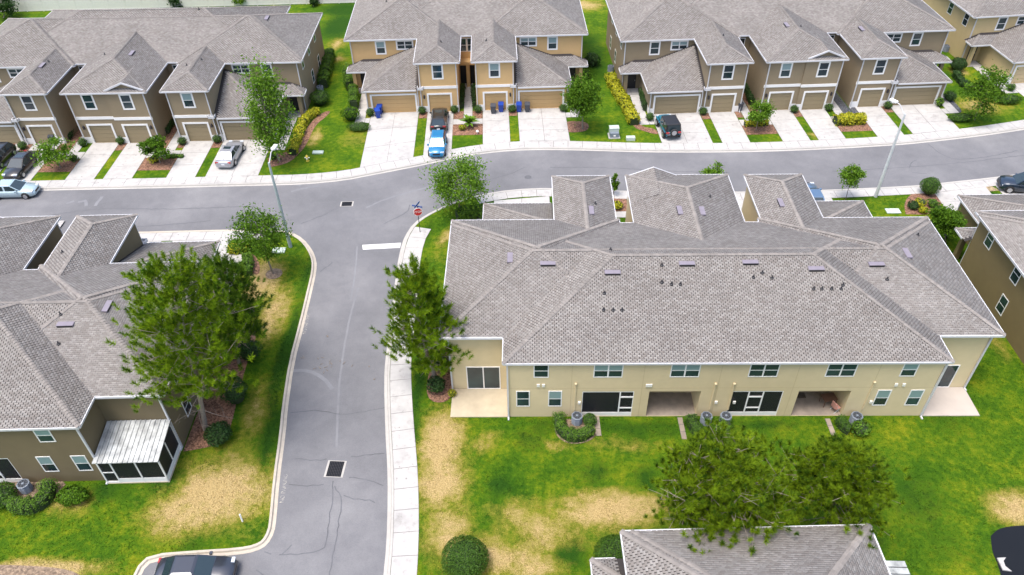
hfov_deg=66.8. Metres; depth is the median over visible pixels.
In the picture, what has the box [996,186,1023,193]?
driveway
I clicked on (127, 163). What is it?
driveway
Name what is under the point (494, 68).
window
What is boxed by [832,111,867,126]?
yellow hedge
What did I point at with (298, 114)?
footpath
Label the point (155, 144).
street tree
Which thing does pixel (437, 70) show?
window
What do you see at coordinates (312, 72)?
window
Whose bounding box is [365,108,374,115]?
ball shrub
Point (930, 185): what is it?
round shrub
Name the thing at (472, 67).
entry door
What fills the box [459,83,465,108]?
dark hedge
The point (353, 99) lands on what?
clipped hedge
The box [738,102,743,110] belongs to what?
wheelie bin
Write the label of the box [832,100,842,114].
footpath
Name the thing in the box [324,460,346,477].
drain grate
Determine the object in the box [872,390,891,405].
window
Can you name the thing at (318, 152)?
utility cover
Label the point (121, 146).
mulch bed
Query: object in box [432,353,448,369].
leafy shrub
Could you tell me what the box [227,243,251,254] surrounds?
yellow hedge
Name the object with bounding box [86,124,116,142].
garage door
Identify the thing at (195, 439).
mulch bed
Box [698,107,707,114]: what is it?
ball shrub
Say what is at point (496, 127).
driveway
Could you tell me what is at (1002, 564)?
spillway
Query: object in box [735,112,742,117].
mulch bed
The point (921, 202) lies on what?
flower shrub
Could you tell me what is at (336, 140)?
ground
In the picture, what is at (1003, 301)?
window
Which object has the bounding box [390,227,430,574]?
sidewalk
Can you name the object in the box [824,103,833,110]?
ball shrub
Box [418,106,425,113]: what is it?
ball shrub
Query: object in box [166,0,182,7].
tree
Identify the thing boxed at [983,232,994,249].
window
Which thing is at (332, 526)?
street
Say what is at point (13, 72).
window
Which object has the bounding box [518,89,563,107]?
garage door
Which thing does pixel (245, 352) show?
leafy shrub
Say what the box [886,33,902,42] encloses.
window
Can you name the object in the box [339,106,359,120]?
leafy shrub
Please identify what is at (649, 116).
ball shrub
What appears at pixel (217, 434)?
leafy shrub
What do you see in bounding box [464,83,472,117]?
footpath
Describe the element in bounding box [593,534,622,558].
round shrub
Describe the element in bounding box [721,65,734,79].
window
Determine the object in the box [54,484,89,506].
leafy shrub
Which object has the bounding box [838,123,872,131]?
mulch bed
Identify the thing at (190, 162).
driveway
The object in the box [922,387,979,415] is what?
patio
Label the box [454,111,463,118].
mulch bed
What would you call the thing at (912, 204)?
flower shrub
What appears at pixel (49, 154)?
street tree
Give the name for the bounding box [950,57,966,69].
round shrub
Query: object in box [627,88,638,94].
footpath
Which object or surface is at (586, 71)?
leafy shrub
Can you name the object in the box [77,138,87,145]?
ball shrub
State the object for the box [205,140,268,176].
driveway
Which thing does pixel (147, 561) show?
kerb
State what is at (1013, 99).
shrub
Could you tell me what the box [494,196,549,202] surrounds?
driveway
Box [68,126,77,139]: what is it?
dark hedge
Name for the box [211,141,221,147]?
mulch bed
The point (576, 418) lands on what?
air conditioner
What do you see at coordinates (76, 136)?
mulch bed
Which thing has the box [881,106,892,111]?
mulch bed
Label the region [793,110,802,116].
mulch bed
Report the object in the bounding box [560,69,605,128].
street tree
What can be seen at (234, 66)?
window
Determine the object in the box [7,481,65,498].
mulch bed
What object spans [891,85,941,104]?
garage door
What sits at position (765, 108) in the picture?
street tree
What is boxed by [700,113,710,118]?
mulch bed
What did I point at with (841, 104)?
mulch bed
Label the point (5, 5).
tree
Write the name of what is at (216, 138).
ball shrub
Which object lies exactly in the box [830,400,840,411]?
patio chair
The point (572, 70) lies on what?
entry door
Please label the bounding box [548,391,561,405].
window
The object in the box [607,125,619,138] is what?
transformer
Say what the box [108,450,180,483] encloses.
patio
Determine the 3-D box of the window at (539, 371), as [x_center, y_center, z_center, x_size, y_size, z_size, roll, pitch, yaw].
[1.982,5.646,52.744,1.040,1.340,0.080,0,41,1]
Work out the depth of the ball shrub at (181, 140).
84.59 m
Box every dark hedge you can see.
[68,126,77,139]
[165,118,174,133]
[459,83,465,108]
[470,83,476,107]
[744,83,755,105]
[951,70,970,89]
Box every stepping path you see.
[595,416,600,435]
[677,417,686,438]
[825,418,835,434]
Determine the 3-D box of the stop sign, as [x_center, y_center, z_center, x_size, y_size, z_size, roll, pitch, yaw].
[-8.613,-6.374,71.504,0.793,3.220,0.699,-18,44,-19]
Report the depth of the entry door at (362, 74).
93.55 m
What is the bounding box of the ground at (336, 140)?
[0,0,1023,574]
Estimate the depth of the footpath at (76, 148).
84.74 m
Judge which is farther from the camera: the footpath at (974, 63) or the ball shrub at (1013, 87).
the footpath at (974, 63)
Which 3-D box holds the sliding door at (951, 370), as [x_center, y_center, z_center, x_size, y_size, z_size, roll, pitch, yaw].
[31.003,6.463,56.647,2.480,2.400,0.090,0,41,1]
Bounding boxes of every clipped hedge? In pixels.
[1,477,60,516]
[316,48,335,87]
[341,62,353,90]
[346,83,359,108]
[551,411,595,442]
[684,413,704,434]
[834,414,851,434]
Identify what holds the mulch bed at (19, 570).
on the ground at (336, 140)
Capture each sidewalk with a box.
[25,120,1023,186]
[139,231,262,240]
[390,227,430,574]
[476,178,997,203]
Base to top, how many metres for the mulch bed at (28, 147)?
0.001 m
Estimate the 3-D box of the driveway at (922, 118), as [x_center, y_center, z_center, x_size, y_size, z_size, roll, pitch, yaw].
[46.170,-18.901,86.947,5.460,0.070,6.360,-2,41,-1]
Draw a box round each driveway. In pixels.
[0,144,19,171]
[17,143,59,180]
[65,142,118,179]
[103,143,146,178]
[166,141,213,177]
[172,239,231,259]
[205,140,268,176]
[360,112,418,166]
[423,111,453,154]
[483,110,509,143]
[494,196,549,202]
[518,108,569,140]
[653,112,712,142]
[708,112,749,142]
[738,200,742,209]
[767,110,809,141]
[799,109,845,139]
[855,106,903,136]
[891,104,958,133]
[935,187,990,210]
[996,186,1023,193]
[1012,83,1023,95]
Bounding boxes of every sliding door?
[466,366,500,388]
[937,365,959,386]
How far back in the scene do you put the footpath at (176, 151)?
83.81 m
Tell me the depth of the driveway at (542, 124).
87.00 m
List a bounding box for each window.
[6,68,23,77]
[19,96,37,110]
[33,430,56,441]
[35,456,59,471]
[70,455,93,470]
[80,95,97,109]
[118,94,135,109]
[180,93,195,107]
[181,397,191,416]
[231,64,250,73]
[260,64,273,76]
[311,68,314,83]
[374,41,386,54]
[396,40,413,49]
[431,64,443,79]
[461,38,466,51]
[467,38,470,51]
[488,63,499,77]
[516,391,529,406]
[520,37,536,46]
[533,366,548,377]
[547,36,557,49]
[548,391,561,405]
[593,365,623,377]
[649,41,660,54]
[669,365,700,376]
[670,40,688,50]
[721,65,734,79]
[747,365,779,376]
[779,63,792,77]
[816,61,830,76]
[824,364,858,376]
[872,59,887,74]
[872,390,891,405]
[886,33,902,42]
[899,364,919,376]
[904,390,924,404]
[909,32,923,45]
[947,2,953,14]
[961,13,969,26]
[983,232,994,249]
[994,17,1008,30]
[995,294,1008,315]
[1009,267,1020,285]
[1015,16,1023,24]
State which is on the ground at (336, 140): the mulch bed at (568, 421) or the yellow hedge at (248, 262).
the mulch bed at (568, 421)
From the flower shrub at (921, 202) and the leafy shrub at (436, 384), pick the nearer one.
the leafy shrub at (436, 384)
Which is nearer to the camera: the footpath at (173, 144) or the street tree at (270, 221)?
the street tree at (270, 221)
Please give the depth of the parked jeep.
83.75 m
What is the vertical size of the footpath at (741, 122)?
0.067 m
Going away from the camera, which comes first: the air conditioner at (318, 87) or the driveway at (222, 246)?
the driveway at (222, 246)
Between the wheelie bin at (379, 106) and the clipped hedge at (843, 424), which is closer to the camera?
the clipped hedge at (843, 424)
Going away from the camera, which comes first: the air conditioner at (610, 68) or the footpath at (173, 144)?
the footpath at (173, 144)
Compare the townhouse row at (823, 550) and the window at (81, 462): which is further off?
the window at (81, 462)
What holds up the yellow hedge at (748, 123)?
on the mulch bed at (768, 129)
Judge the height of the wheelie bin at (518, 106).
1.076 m
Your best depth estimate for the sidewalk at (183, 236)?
72.62 m
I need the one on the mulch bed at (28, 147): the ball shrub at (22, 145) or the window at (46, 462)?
the ball shrub at (22, 145)
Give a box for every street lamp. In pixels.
[268,144,291,247]
[874,98,905,197]
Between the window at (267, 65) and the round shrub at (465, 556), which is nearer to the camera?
the round shrub at (465, 556)
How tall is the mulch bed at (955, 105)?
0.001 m
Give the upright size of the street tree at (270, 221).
7.163 m
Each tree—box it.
[0,0,19,17]
[30,134,80,169]
[102,243,265,430]
[136,133,173,162]
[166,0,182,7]
[186,242,274,367]
[215,202,298,273]
[227,47,304,161]
[231,0,245,5]
[309,0,319,5]
[369,251,472,377]
[417,148,499,218]
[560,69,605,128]
[611,173,620,193]
[642,416,805,555]
[699,161,724,173]
[746,98,775,128]
[763,431,915,550]
[837,164,866,198]
[925,198,974,242]
[946,59,1018,125]
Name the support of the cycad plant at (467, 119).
on the mulch bed at (469, 130)
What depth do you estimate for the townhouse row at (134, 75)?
86.20 m
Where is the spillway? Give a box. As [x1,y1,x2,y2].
[997,557,1011,571]
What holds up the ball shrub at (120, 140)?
on the mulch bed at (121, 146)
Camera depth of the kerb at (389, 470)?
56.72 m
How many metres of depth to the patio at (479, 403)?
56.87 m
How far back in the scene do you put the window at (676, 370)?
52.59 m
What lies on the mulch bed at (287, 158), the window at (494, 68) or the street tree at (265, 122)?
the street tree at (265, 122)
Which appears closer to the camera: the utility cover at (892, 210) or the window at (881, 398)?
the window at (881, 398)
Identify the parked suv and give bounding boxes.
[430,107,448,131]
[996,172,1023,192]
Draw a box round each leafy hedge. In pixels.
[454,203,482,219]
[638,87,647,110]
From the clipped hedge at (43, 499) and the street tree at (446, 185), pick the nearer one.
the clipped hedge at (43, 499)
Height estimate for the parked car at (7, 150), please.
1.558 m
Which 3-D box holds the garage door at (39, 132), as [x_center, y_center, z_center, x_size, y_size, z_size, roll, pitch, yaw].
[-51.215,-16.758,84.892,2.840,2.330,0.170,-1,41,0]
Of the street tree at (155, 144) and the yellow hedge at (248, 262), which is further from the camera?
the street tree at (155, 144)
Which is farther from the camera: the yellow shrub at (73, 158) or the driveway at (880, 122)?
the driveway at (880, 122)
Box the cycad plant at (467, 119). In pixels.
[458,114,477,126]
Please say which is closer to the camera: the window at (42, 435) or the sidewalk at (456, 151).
the window at (42, 435)
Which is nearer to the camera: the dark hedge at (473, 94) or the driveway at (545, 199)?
the driveway at (545, 199)
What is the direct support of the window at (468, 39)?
in the townhouse row at (413, 55)
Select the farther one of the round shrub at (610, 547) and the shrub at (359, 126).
the shrub at (359, 126)
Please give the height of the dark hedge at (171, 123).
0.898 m
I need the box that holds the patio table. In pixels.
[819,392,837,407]
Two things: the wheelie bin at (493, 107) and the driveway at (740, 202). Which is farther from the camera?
the wheelie bin at (493, 107)
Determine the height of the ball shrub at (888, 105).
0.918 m
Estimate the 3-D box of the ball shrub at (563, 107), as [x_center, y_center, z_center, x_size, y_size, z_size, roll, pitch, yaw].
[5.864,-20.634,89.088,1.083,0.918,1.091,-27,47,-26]
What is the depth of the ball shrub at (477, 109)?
88.94 m
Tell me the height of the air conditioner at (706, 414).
0.801 m
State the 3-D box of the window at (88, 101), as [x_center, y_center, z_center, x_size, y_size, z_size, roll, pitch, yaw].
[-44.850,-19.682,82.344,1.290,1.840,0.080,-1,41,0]
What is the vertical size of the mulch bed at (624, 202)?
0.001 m
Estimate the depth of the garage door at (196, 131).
84.83 m
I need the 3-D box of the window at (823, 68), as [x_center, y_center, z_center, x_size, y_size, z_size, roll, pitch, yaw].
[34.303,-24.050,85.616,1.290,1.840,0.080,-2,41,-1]
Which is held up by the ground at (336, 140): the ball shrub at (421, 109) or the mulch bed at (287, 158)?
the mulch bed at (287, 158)
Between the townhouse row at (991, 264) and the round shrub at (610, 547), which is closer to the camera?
the round shrub at (610, 547)
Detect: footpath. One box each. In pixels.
[59,152,84,158]
[70,136,82,151]
[146,150,181,157]
[166,130,179,150]
[228,254,241,290]
[276,117,296,149]
[288,111,304,116]
[355,94,367,122]
[453,118,482,124]
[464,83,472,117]
[616,211,625,217]
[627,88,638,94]
[630,94,649,124]
[739,120,772,125]
[741,99,749,119]
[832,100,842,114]
[942,96,958,112]
[967,61,981,66]
[973,66,1013,93]
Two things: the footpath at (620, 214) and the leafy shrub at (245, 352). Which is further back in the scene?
the footpath at (620, 214)
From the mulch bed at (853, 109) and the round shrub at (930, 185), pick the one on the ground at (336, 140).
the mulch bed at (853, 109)
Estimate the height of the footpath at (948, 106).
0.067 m
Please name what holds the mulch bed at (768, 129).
on the ground at (336, 140)
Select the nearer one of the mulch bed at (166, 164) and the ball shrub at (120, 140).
the mulch bed at (166, 164)
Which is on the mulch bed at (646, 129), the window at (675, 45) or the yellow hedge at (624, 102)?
the yellow hedge at (624, 102)
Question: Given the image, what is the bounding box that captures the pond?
[991,525,1023,574]
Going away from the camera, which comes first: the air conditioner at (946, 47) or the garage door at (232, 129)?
the garage door at (232, 129)
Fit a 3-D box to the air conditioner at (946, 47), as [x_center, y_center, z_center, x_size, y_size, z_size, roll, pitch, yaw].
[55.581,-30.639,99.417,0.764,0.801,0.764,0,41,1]
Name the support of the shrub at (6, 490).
on the ground at (336, 140)
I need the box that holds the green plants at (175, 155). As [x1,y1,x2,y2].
[166,153,183,158]
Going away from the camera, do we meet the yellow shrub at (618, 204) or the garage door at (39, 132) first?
the yellow shrub at (618, 204)
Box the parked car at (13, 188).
[0,179,40,198]
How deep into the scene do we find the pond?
47.71 m
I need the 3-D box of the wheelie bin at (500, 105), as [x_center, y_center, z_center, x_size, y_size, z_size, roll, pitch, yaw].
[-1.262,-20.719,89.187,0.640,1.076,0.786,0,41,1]
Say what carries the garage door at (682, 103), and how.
in the townhouse row at (680, 56)
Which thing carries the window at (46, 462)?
in the townhouse row at (67, 413)
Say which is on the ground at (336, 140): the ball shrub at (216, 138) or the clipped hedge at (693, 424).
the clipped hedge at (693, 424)
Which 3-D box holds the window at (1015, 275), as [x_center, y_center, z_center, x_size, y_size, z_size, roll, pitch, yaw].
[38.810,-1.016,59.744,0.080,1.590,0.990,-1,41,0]
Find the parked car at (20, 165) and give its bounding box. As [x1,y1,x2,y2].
[2,150,40,178]
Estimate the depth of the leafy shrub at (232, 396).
56.22 m
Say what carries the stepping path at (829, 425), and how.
on the ground at (336, 140)
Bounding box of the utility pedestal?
[626,136,634,140]
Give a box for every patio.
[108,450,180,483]
[450,389,507,416]
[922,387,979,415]
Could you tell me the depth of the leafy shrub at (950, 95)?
89.24 m
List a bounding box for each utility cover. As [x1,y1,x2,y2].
[272,247,285,252]
[312,150,323,153]
[885,208,900,213]
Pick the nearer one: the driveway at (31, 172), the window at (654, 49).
the driveway at (31, 172)
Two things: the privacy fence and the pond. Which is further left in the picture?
the privacy fence
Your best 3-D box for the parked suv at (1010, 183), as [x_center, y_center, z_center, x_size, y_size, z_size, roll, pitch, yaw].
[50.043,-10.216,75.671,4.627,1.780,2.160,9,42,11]
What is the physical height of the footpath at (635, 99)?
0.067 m
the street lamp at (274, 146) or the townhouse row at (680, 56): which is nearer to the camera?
the street lamp at (274, 146)
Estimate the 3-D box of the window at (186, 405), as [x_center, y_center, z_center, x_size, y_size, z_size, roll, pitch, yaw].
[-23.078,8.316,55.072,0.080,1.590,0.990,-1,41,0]
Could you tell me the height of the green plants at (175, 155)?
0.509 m
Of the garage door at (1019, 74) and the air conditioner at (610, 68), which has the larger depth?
the air conditioner at (610, 68)
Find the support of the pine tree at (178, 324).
on the ground at (336, 140)
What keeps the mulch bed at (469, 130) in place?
on the ground at (336, 140)
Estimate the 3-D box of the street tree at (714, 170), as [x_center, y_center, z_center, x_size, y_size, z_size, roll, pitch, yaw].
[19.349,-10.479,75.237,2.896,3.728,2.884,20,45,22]
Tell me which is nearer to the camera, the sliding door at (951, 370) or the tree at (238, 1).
the sliding door at (951, 370)
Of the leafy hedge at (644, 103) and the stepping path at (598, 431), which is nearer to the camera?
the stepping path at (598, 431)
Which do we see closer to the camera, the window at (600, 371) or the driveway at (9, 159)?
the window at (600, 371)
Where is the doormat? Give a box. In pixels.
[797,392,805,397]
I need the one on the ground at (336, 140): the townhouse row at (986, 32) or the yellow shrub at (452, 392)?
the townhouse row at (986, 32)
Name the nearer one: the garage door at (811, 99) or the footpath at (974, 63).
the garage door at (811, 99)
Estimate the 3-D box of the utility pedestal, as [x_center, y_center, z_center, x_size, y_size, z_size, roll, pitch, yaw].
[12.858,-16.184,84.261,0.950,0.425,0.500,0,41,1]
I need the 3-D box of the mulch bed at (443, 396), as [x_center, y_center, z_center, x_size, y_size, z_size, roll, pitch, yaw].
[-5.373,6.506,59.247,2.012,0.001,5.847,0,41,1]
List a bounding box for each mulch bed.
[0,565,78,574]
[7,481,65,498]
[19,144,32,150]
[38,159,79,171]
[67,129,81,147]
[115,143,126,149]
[137,157,176,170]
[163,124,176,147]
[183,335,255,450]
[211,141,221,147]
[252,254,259,273]
[266,268,281,278]
[268,111,329,166]
[419,112,427,117]
[427,346,451,401]
[452,124,482,134]
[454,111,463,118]
[473,111,481,117]
[509,110,516,115]
[555,419,598,443]
[567,121,588,131]
[614,198,626,210]
[633,122,657,133]
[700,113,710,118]
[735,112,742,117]
[742,125,777,134]
[743,93,758,113]
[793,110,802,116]
[833,92,850,112]
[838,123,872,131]
[849,107,857,112]
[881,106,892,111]
[904,193,940,214]
[948,100,960,112]
[986,186,998,190]
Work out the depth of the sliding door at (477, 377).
57.16 m
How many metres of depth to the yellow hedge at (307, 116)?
85.94 m
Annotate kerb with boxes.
[39,127,1023,190]
[63,229,316,574]
[383,174,1014,574]
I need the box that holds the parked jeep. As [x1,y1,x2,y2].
[655,114,681,137]
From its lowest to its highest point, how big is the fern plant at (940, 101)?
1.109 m
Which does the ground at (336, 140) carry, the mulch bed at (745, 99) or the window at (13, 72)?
the mulch bed at (745, 99)
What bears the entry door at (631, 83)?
in the townhouse row at (680, 56)
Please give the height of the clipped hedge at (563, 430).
1.021 m
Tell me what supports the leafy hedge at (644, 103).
on the ground at (336, 140)
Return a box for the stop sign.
[412,201,421,229]
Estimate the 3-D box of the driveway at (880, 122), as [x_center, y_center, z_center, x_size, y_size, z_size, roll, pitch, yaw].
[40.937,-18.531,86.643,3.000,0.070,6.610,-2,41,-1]
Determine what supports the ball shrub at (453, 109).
on the mulch bed at (459, 115)
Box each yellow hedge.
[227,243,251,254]
[241,251,254,275]
[285,107,319,154]
[604,71,640,124]
[744,119,769,126]
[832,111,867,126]
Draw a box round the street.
[0,130,1023,574]
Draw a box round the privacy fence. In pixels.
[0,0,355,11]
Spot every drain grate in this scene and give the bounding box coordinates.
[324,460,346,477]
[340,201,353,206]
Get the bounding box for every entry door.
[290,97,298,110]
[360,73,364,84]
[460,65,466,82]
[470,65,474,82]
[569,68,575,80]
[627,74,635,87]
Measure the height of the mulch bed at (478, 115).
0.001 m
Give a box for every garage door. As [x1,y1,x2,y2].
[0,125,22,142]
[25,125,57,143]
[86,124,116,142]
[121,124,151,142]
[182,122,211,140]
[219,121,262,139]
[370,93,417,111]
[427,93,452,111]
[483,91,507,109]
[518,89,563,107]
[652,94,700,113]
[709,93,736,112]
[767,91,793,109]
[800,90,828,109]
[856,88,885,106]
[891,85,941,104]
[1009,65,1023,83]
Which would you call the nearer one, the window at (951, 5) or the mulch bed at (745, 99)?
the mulch bed at (745, 99)
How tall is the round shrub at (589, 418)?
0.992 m
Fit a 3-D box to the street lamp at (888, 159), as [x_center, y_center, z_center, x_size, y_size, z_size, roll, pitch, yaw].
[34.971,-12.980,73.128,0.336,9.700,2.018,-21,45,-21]
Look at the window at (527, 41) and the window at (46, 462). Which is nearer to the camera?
the window at (46, 462)
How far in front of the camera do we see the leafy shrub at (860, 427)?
53.83 m
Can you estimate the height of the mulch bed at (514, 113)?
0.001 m
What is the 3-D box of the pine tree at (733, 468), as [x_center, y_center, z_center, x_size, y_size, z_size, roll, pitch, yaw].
[12.129,12.330,44.654,9.801,10.111,9.287,0,41,1]
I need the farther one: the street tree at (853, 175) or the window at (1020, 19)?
the window at (1020, 19)
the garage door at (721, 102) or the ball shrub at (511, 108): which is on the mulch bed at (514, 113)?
the ball shrub at (511, 108)
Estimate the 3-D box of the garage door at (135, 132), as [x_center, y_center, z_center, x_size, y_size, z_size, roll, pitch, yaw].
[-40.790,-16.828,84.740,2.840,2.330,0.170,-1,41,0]
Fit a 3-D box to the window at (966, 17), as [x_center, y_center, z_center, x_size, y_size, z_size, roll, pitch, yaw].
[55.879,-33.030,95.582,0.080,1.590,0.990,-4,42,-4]
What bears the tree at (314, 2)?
on the ground at (336, 140)
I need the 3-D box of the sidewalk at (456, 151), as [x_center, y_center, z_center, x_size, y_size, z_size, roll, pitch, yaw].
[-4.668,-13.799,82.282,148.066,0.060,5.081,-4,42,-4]
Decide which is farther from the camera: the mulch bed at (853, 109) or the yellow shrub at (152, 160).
the mulch bed at (853, 109)
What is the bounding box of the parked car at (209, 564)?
[154,551,238,574]
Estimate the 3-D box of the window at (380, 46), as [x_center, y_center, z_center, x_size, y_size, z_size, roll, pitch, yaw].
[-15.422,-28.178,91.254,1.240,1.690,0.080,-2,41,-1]
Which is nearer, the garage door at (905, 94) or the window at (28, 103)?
the window at (28, 103)
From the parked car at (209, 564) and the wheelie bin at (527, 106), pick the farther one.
the wheelie bin at (527, 106)
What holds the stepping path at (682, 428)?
on the ground at (336, 140)
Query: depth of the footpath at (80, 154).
83.83 m
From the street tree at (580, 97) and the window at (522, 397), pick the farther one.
the street tree at (580, 97)
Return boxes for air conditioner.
[16,479,33,494]
[316,85,323,89]
[571,411,582,425]
[607,65,613,71]
[700,411,712,425]
[719,411,731,421]
[849,411,862,422]
[942,44,949,51]
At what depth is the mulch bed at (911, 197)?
75.18 m
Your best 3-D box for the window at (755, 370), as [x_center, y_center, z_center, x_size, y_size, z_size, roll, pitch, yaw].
[17.029,5.566,52.501,1.990,1.340,0.080,0,41,1]
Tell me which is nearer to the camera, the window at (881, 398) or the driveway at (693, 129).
the window at (881, 398)
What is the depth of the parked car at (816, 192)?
73.97 m
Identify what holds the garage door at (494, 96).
in the townhouse row at (413, 55)
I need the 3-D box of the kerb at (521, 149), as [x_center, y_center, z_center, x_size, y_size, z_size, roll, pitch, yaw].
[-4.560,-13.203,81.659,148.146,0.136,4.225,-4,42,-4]
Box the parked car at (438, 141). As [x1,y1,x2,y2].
[427,130,447,156]
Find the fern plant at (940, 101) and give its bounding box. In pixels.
[935,97,944,105]
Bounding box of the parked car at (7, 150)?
[0,142,16,168]
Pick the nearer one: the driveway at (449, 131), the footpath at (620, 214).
the footpath at (620, 214)
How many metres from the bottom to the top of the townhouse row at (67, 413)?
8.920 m
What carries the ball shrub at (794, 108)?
on the mulch bed at (798, 114)
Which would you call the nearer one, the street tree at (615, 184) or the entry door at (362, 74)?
the street tree at (615, 184)
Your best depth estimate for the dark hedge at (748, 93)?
90.29 m
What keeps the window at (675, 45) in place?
in the townhouse row at (680, 56)
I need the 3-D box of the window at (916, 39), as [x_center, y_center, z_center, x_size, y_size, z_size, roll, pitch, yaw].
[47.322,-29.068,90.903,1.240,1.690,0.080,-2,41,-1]
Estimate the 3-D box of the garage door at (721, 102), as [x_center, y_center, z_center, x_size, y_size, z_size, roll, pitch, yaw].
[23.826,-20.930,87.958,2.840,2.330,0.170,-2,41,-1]
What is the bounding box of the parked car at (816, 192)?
[806,182,824,200]
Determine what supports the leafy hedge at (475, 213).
on the mulch bed
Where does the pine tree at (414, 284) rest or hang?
on the mulch bed at (443, 396)
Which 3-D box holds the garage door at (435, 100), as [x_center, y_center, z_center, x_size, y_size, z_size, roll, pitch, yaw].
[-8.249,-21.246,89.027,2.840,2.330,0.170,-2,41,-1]
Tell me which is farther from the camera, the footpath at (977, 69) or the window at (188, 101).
the footpath at (977, 69)
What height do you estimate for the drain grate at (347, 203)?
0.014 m
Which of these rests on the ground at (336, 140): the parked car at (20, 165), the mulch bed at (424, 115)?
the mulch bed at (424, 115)
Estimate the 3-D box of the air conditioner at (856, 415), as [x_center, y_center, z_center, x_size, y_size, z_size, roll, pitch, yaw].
[24.294,9.261,54.878,0.764,0.801,0.764,0,41,1]
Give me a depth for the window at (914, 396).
54.20 m
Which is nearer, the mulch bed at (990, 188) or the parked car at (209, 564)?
the parked car at (209, 564)
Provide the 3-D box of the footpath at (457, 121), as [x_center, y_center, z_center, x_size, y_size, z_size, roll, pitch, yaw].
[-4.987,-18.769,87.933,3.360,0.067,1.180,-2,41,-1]
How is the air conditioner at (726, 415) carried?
on the ground at (336, 140)
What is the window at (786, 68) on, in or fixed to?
in the townhouse row at (680, 56)
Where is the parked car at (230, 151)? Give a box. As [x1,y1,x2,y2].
[215,140,244,167]
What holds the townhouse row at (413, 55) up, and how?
on the ground at (336, 140)
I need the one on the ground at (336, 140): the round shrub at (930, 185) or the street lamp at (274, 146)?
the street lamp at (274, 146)
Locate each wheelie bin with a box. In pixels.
[374,107,379,117]
[376,104,382,113]
[490,103,495,113]
[498,101,503,111]
[516,101,521,111]
[525,101,529,111]
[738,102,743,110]
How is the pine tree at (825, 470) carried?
on the ground at (336, 140)
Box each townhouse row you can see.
[0,5,324,145]
[0,213,229,484]
[343,0,587,112]
[439,167,1005,420]
[589,523,909,574]
[605,0,955,113]
[923,0,1023,84]
[953,194,1023,363]
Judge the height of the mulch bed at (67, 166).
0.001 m
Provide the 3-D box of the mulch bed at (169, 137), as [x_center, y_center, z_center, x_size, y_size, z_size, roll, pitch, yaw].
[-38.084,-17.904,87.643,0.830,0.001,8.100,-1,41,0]
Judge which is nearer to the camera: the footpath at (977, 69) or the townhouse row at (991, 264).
the townhouse row at (991, 264)
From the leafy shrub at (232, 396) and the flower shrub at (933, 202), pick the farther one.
the flower shrub at (933, 202)
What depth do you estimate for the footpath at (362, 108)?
90.51 m
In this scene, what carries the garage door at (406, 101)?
in the townhouse row at (413, 55)
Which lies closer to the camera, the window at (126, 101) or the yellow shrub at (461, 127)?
the window at (126, 101)
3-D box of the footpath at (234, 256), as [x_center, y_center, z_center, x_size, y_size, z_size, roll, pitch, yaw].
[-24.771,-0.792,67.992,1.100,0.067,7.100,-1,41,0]
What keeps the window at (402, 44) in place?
in the townhouse row at (413, 55)
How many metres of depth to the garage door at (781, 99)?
88.06 m
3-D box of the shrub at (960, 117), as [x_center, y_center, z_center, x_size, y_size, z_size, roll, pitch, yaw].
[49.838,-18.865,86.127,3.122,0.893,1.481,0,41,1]
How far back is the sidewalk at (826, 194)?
76.59 m
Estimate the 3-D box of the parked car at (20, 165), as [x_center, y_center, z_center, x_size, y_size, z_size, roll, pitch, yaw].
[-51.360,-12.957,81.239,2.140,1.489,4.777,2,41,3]
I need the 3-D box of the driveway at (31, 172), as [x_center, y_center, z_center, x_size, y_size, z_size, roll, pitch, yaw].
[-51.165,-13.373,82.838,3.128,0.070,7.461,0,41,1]
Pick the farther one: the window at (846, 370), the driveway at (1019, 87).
the driveway at (1019, 87)
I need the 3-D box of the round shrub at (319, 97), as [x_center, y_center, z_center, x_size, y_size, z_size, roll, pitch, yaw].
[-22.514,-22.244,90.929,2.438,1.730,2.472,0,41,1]
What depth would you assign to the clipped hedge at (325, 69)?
96.21 m
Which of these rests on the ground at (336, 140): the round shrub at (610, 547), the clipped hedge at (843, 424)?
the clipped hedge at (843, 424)
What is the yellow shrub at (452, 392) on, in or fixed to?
on the patio at (479, 403)
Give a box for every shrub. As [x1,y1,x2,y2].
[0,480,17,508]
[16,141,27,148]
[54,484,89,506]
[68,154,79,161]
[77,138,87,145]
[115,136,124,143]
[147,155,160,163]
[177,136,186,144]
[203,420,232,447]
[212,135,221,142]
[218,376,247,405]
[234,340,262,359]
[309,89,329,104]
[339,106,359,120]
[345,121,370,130]
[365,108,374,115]
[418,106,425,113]
[427,375,445,393]
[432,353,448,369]
[441,534,489,574]
[448,389,456,396]
[450,105,458,112]
[458,125,465,129]
[473,105,482,112]
[507,105,515,111]
[559,104,567,111]
[582,68,591,78]
[583,412,596,425]
[585,52,600,67]
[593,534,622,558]
[614,200,622,208]
[645,112,654,120]
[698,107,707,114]
[711,416,736,438]
[790,105,798,112]
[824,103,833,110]
[851,419,873,436]
[883,101,892,108]
[907,200,918,209]
[915,197,926,206]
[918,206,928,212]
[920,177,941,194]
[926,198,940,207]
[943,90,956,100]
[948,113,974,121]
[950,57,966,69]
[995,94,1023,103]
[1007,83,1016,90]
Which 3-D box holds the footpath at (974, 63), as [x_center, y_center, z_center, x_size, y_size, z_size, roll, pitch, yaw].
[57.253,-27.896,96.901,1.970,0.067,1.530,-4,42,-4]

